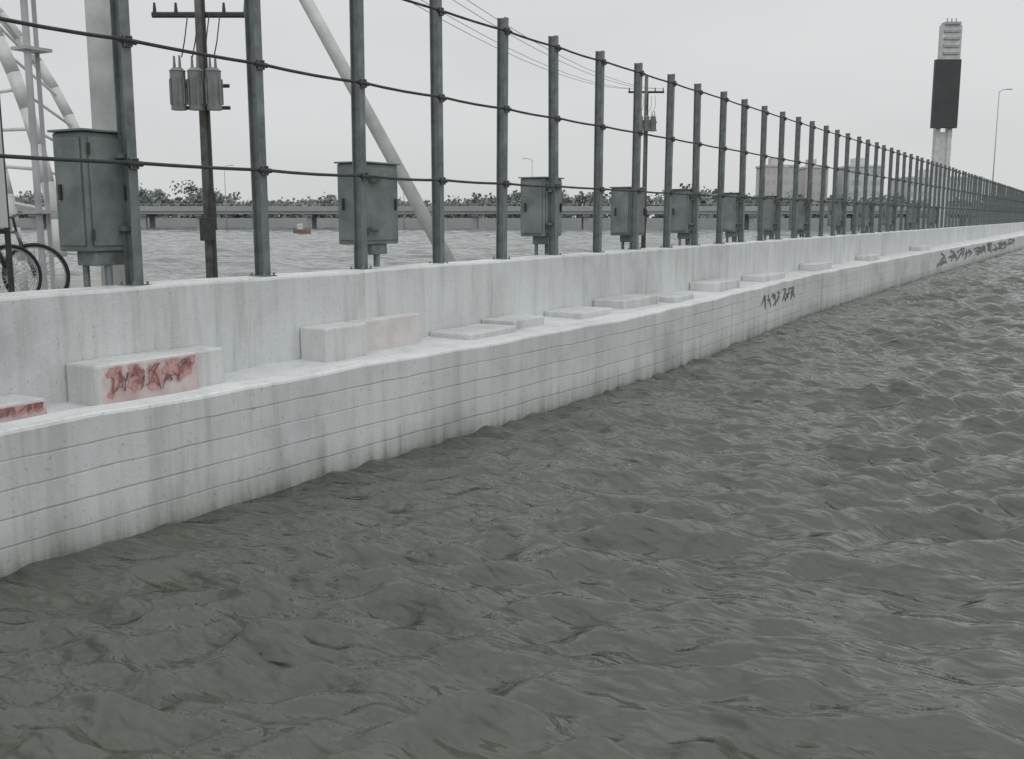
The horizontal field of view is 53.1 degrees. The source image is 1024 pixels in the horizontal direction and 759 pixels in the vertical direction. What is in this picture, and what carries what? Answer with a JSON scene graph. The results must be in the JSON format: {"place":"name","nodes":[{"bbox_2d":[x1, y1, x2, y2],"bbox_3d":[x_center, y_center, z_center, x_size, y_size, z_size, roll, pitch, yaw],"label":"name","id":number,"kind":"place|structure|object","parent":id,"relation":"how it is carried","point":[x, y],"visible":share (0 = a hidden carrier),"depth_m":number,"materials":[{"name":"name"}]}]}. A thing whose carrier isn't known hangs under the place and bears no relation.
{"place":"outdoors","nodes":[
{"label":"outdoors","id":0,"kind":"place"},
{"bbox_2d":[0,273,163,292],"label":"concrete quay","id":1,"kind":"structure","parent":0,"point":[76,282],"depth_m":24.54,"materials":[{"name":"grey concrete"}]},
{"bbox_2d":[0,8,79,290],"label":"white arched pipe frame","id":2,"kind":"object","parent":1,"relation":"on","point":[9,62],"visible":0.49,"depth_m":20.43,"materials":[{"name":"paint"}]},
{"bbox_2d":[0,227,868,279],"bbox_3d":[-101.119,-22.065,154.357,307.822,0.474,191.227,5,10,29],"label":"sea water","id":3,"kind":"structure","parent":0,"point":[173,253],"depth_m":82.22,"materials":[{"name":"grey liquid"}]},
{"bbox_2d":[293,224,310,233],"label":"moored boat","id":4,"kind":"object","parent":3,"relation":"on","point":[301,230],"visible":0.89,"depth_m":151.39,"materials":[{"name":"red paint"}]},
{"bbox_2d":[0,247,1023,758],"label":"flood water","id":5,"kind":"structure","parent":0,"point":[800,537],"depth_m":6.94,"materials":[{"name":"grey liquid"}]},
{"bbox_2d":[0,0,1023,216],"label":"sky","id":6,"kind":"structure","parent":0,"point":[863,68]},
{"bbox_2d":[170,217,925,231],"bbox_3d":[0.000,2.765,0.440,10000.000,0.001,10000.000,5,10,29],"label":"open water","id":7,"kind":"structure","parent":0,"point":[829,229],"depth_m":243.60,"materials":[{"name":"grey liquid"}]},
{"bbox_2d":[224,165,233,228],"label":"street lamp","id":8,"kind":"object","parent":7,"relation":"in","point":[225,196],"visible":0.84,"depth_m":201.33,"materials":[{"name":"grey metal"}]},
{"bbox_2d":[16,204,989,229],"bbox_3d":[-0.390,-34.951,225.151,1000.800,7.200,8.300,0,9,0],"label":"causeway bridge","id":9,"kind":"structure","parent":7,"relation":"in","point":[311,213],"depth_m":221.04,"materials":[{"name":"concrete"}]},
{"bbox_2d":[628,76,663,247],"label":"utility pole","id":10,"kind":"object","parent":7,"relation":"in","point":[647,124],"visible":0.76,"depth_m":64.53,"materials":[{"name":"wood"},{"name":"galvanised steel"},{"name":"grey painted steel"}]},
{"bbox_2d":[415,0,659,88],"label":"overhead wires","id":11,"kind":"object","parent":10,"relation":"hanging from","point":[533,47],"visible":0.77,"depth_m":39.56,"materials":[{"name":"black metal"}]},
{"bbox_2d":[930,18,962,226],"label":"display screen tower","id":12,"kind":"structure","parent":7,"relation":"in","point":[946,87],"depth_m":107.20,"materials":[{"name":"white paint"}]},
{"bbox_2d":[992,89,1012,180],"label":"street lamp","id":13,"kind":"object","parent":7,"relation":"in","point":[996,134],"visible":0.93,"depth_m":151.10,"materials":[{"name":"grey metal"}]},
{"bbox_2d":[755,157,793,197],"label":"apartment building","id":14,"kind":"structure","parent":0,"point":[771,172],"depth_m":309.53,"materials":[{"name":"paint"}]},
{"bbox_2d":[766,169,793,195],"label":"windows","id":15,"kind":"structure","parent":14,"relation":"in","point":[768,170],"depth_m":309.46,"materials":[{"name":"grey glass"}]},
{"bbox_2d":[798,159,829,205],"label":"apartment building","id":16,"kind":"structure","parent":0,"point":[802,182],"depth_m":319.70,"materials":[{"name":"paint"}]},
{"bbox_2d":[806,171,826,205],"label":"windows","id":17,"kind":"structure","parent":16,"relation":"in","point":[814,172],"depth_m":319.36,"materials":[{"name":"grey glass"}]},
{"bbox_2d":[837,158,880,216],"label":"office building","id":18,"kind":"structure","parent":0,"point":[851,179],"depth_m":312.76,"materials":[{"name":"paint"}]},
{"bbox_2d":[849,170,880,216],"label":"windows","id":19,"kind":"structure","parent":18,"relation":"in","point":[879,171],"depth_m":312.42,"materials":[{"name":"grey glass"}]},
{"bbox_2d":[891,169,982,217],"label":"office building","id":20,"kind":"structure","parent":0,"point":[906,186],"depth_m":316.98,"materials":[{"name":"paint"}]},
{"bbox_2d":[911,181,977,202],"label":"windows","id":21,"kind":"structure","parent":20,"relation":"in","point":[912,181],"depth_m":316.49,"materials":[{"name":"grey glass"}]},
{"bbox_3d":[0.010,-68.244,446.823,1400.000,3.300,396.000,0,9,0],"label":"far shore ground","id":22,"kind":"structure","parent":0,"visible":0},
{"bbox_2d":[10,218,992,227],"bbox_3d":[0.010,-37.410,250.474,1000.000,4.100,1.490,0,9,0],"label":"shore seawall","id":23,"kind":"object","parent":22,"relation":"on","point":[413,222],"visible":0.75,"depth_m":249.58,"materials":[{"name":"concrete"}]},
{"bbox_2d":[14,180,1005,217],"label":"distant tree belt","id":24,"kind":"object","parent":22,"relation":"on","point":[153,198],"visible":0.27,"depth_m":264.09,"materials":[{"name":"green plant"}]},
{"bbox_2d":[0,230,1023,578],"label":"white block parapet wall","id":25,"kind":"structure","parent":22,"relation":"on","point":[74,478],"depth_m":9.97,"materials":[{"name":"paint"}]},
{"bbox_2d":[0,394,46,422],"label":"concrete bench block","id":26,"kind":"structure","parent":25,"relation":"on","point":[13,407],"depth_m":7.88,"materials":[{"name":"paint"}]},
{"bbox_2d":[66,345,223,405],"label":"concrete bench block","id":27,"kind":"structure","parent":25,"relation":"on","point":[121,378],"depth_m":8.84,"materials":[{"name":"paint"}]},
{"bbox_2d":[300,321,366,361],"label":"concrete bench block","id":28,"kind":"structure","parent":25,"relation":"on","point":[334,341],"depth_m":11.15,"materials":[{"name":"white concrete"}]},
{"bbox_2d":[347,312,419,351],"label":"concrete bench block","id":29,"kind":"structure","parent":25,"relation":"on","point":[392,331],"depth_m":12.28,"materials":[{"name":"pink paint"}]},
{"bbox_2d":[430,323,515,339],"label":"concrete bench block","id":30,"kind":"structure","parent":25,"relation":"on","point":[474,331],"depth_m":13.43,"materials":[{"name":"white concrete"}]},
{"bbox_2d":[482,314,543,328],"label":"concrete bench block","id":31,"kind":"structure","parent":25,"relation":"on","point":[518,321],"depth_m":14.50,"materials":[{"name":"white concrete"}]},
{"bbox_2d":[544,306,611,318],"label":"concrete bench block","id":32,"kind":"structure","parent":25,"relation":"on","point":[579,312],"depth_m":16.06,"materials":[{"name":"white concrete"}]},
{"bbox_2d":[593,293,658,308],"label":"concrete bench block","id":33,"kind":"structure","parent":25,"relation":"on","point":[627,301],"depth_m":17.77,"materials":[{"name":"grey concrete"}]},
{"bbox_2d":[649,292,693,302],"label":"concrete bench block","id":34,"kind":"structure","parent":25,"relation":"on","point":[672,297],"depth_m":19.24,"materials":[{"name":"grey concrete"}]},
{"bbox_2d":[689,278,739,291],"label":"concrete bench block","id":35,"kind":"structure","parent":25,"relation":"on","point":[716,285],"depth_m":21.73,"materials":[{"name":"grey concrete"}]},
{"bbox_2d":[742,272,784,281],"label":"concrete bench block","id":36,"kind":"structure","parent":25,"relation":"on","point":[763,277],"depth_m":24.96,"materials":[{"name":"grey concrete"}]},
{"bbox_2d":[761,286,794,308],"bbox_3d":[5.995,-1.847,22.976,0.005,0.351,3.273,5,10,27],"label":"graffiti small tag","id":37,"kind":"object","parent":25,"relation":"attached to","point":[773,295],"visible":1,"depth_m":22.80,"materials":[{"name":"paint"}]},
{"bbox_2d":[799,261,831,270],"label":"concrete bench block","id":38,"kind":"structure","parent":25,"relation":"on","point":[815,266],"depth_m":29.64,"materials":[{"name":"grey concrete"}]},
{"bbox_2d":[856,254,879,260],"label":"concrete bench block","id":39,"kind":"structure","parent":25,"relation":"on","point":[867,257],"depth_m":36.50,"materials":[{"name":"grey concrete"}]},
{"bbox_2d":[910,245,930,250],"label":"concrete bench block","id":40,"kind":"structure","parent":25,"relation":"on","point":[920,248],"depth_m":46.96,"materials":[{"name":"grey concrete"}]},
{"bbox_2d":[937,239,1014,266],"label":"graffiti tag","id":41,"kind":"object","parent":25,"relation":"attached to","point":[982,248],"visible":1,"depth_m":55.13,"materials":[{"name":"paint"}]},
{"bbox_2d":[0,222,1023,404],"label":"white concrete wall","id":42,"kind":"structure","parent":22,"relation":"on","point":[242,322],"depth_m":11.66,"materials":[{"name":"white concrete"}]},
{"bbox_2d":[0,0,1023,285],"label":"cable fence","id":43,"kind":"object","parent":42,"relation":"on","point":[1002,204],"visible":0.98,"depth_m":15.87,"materials":[{"name":"metal"}]},
{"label":"concrete walkway","id":44,"kind":"object","parent":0,"visible":0},
{"bbox_2d":[0,101,14,291],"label":"notice sign","id":45,"kind":"object","parent":44,"relation":"on","point":[4,217],"visible":0.81,"depth_m":9.96,"materials":[{"name":"metal"}]},
{"bbox_2d":[0,244,41,292],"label":"bicycle","id":46,"kind":"object","parent":44,"relation":"on","point":[28,253],"visible":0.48,"depth_m":10.57,"materials":[{"name":"rubber"}]},
{"bbox_2d":[0,213,69,291],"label":"bicycle","id":47,"kind":"object","parent":44,"relation":"on","point":[59,256],"visible":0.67,"depth_m":10.95,"materials":[{"name":"metal"}]},
{"bbox_2d":[47,128,130,286],"bbox_3d":[-3.785,-1.389,9.363,0.528,1.722,0.580,5,10,29],"label":"electrical box","id":48,"kind":"object","parent":44,"relation":"on","point":[89,210],"visible":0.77,"depth_m":9.13,"materials":[{"name":"grey paint"}]},
{"bbox_2d":[53,137,122,245],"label":"doors","id":49,"kind":"structure","parent":48,"relation":"in","point":[104,178],"depth_m":9.13,"materials":[{"name":"grey paint"}]},
{"bbox_2d":[334,161,400,265],"bbox_3d":[-1.774,-1.893,12.847,0.508,1.622,0.800,5,10,29],"label":"electrical box","id":50,"kind":"object","parent":44,"relation":"on","point":[382,213],"visible":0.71,"depth_m":12.62,"materials":[{"name":"grey paint"}]},
{"bbox_2d":[338,167,397,240],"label":"doors","id":51,"kind":"structure","parent":50,"relation":"in","point":[381,211],"depth_m":12.60,"materials":[{"name":"grey paint"}]},
{"bbox_2d":[299,0,455,261],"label":"leaning white mast","id":52,"kind":"object","parent":44,"relation":"on","point":[375,127],"visible":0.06,"depth_m":18.03,"materials":[{"name":"metal"}]},
{"bbox_2d":[518,176,563,254],"bbox_3d":[0.504,-2.517,16.860,0.558,1.592,0.700,5,10,29],"label":"electrical box","id":53,"kind":"object","parent":44,"relation":"on","point":[534,212],"visible":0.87,"depth_m":16.56,"materials":[{"name":"grey paint"}]},
{"bbox_2d":[522,181,561,232],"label":"doors","id":54,"kind":"structure","parent":53,"relation":"in","point":[532,196],"depth_m":16.55,"materials":[{"name":"grey paint"}]},
{"bbox_2d":[609,187,646,248],"bbox_3d":[2.273,-2.966,19.910,0.528,1.522,0.780,5,10,29],"label":"electrical box","id":55,"kind":"object","parent":44,"relation":"on","point":[620,214],"visible":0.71,"depth_m":19.60,"materials":[{"name":"grey paint"}]},
{"bbox_2d":[612,191,644,232],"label":"doors","id":56,"kind":"structure","parent":55,"relation":"in","point":[620,200],"depth_m":19.59,"materials":[{"name":"grey paint"}]},
{"bbox_2d":[671,189,699,245],"bbox_3d":[3.809,-3.412,22.608,0.558,1.555,0.700,5,10,29],"label":"electrical box","id":57,"kind":"object","parent":44,"relation":"on","point":[681,211],"visible":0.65,"depth_m":22.30,"materials":[{"name":"grey paint"}]},
{"bbox_2d":[671,192,691,230],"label":"doors","id":58,"kind":"structure","parent":57,"relation":"in","point":[679,202],"depth_m":22.29,"materials":[{"name":"grey paint"}]},
{"bbox_2d":[723,192,741,242],"bbox_3d":[5.465,-3.864,25.487,0.558,1.543,0.700,5,10,29],"label":"electrical box","id":59,"kind":"object","parent":44,"relation":"on","point":[730,217],"visible":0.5,"depth_m":25.16,"materials":[{"name":"grey paint"}]},
{"bbox_2d":[723,195,738,229],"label":"doors","id":60,"kind":"structure","parent":59,"relation":"in","point":[728,213],"depth_m":25.16,"materials":[{"name":"grey paint"}]},
{"bbox_2d":[757,196,778,239],"bbox_3d":[7.118,-4.313,28.362,0.558,1.526,0.700,5,10,29],"label":"electrical box","id":61,"kind":"object","parent":44,"relation":"on","point":[769,216],"visible":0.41,"depth_m":28.04,"materials":[{"name":"grey paint"}]},
{"bbox_2d":[764,199,775,228],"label":"doors","id":62,"kind":"structure","parent":61,"relation":"in","point":[768,202],"depth_m":28.02,"materials":[{"name":"grey paint"}]},
{"bbox_2d":[788,198,808,237],"bbox_3d":[8.771,-4.761,31.237,0.558,1.508,0.700,5,10,29],"label":"electrical box","id":63,"kind":"object","parent":44,"relation":"on","point":[801,217],"visible":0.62,"depth_m":30.92,"materials":[{"name":"grey paint"}]},
{"bbox_2d":[789,201,806,227],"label":"doors","id":64,"kind":"structure","parent":63,"relation":"in","point":[800,204],"depth_m":30.90,"materials":[{"name":"grey paint"}]},
{"bbox_2d":[827,198,844,234],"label":"electrical box","id":65,"kind":"object","parent":44,"relation":"on","point":[839,220],"visible":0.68,"depth_m":35.31,"materials":[{"name":"grey paint"}]},
{"bbox_2d":[828,200,842,224],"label":"doors","id":66,"kind":"structure","parent":65,"relation":"in","point":[830,204],"depth_m":35.29,"materials":[{"name":"grey paint"}]},
{"bbox_2d":[856,202,872,232],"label":"electrical box","id":67,"kind":"object","parent":44,"relation":"on","point":[859,214],"visible":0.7,"depth_m":39.62,"materials":[{"name":"grey paint"}]},
{"bbox_2d":[857,204,870,225],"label":"doors","id":68,"kind":"structure","parent":67,"relation":"in","point":[859,205],"depth_m":39.61,"materials":[{"name":"grey paint"}]},
{"bbox_2d":[882,202,894,230],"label":"electrical box","id":69,"kind":"object","parent":44,"relation":"on","point":[884,215],"visible":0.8,"depth_m":43.97,"materials":[{"name":"grey paint"}]},
{"bbox_2d":[882,204,893,223],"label":"doors","id":70,"kind":"structure","parent":69,"relation":"in","point":[885,206],"depth_m":43.99,"materials":[{"name":"grey paint"}]},
{"bbox_2d":[909,203,917,228],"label":"electrical box","id":71,"kind":"object","parent":44,"relation":"on","point":[910,216],"visible":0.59,"depth_m":49.77,"materials":[{"name":"grey paint"}]},
{"bbox_2d":[909,205,917,221],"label":"doors","id":72,"kind":"structure","parent":71,"relation":"in","point":[910,216],"depth_m":49.78,"materials":[{"name":"grey paint"}]},
{"bbox_2d":[926,206,937,227],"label":"electrical box","id":73,"kind":"object","parent":44,"relation":"on","point":[936,210],"visible":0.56,"depth_m":55.51,"materials":[{"name":"grey paint"}]},
{"bbox_2d":[930,208,936,222],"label":"doors","id":74,"kind":"structure","parent":73,"relation":"in","point":[931,208],"depth_m":55.49,"materials":[{"name":"grey paint"}]},
{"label":"concrete quay","id":75,"kind":"object","parent":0,"visible":0},
{"bbox_2d":[10,0,57,289],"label":"vent pipes","id":76,"kind":"object","parent":75,"relation":"on","point":[27,48],"visible":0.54,"depth_m":13.55,"materials":[{"name":"white metal"}]},
{"bbox_2d":[84,0,124,285],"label":"shaft","id":77,"kind":"object","parent":75,"relation":"on","point":[100,69],"depth_m":15.68,"materials":[{"name":"white paint"}]},
{"bbox_2d":[151,0,244,277],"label":"utility pole","id":78,"kind":"object","parent":75,"relation":"on","point":[201,86],"visible":0.96,"depth_m":19.18,"materials":[{"name":"weathered wood"},{"name":"galvanised steel"},{"name":"grey painted metal"}]}
]}

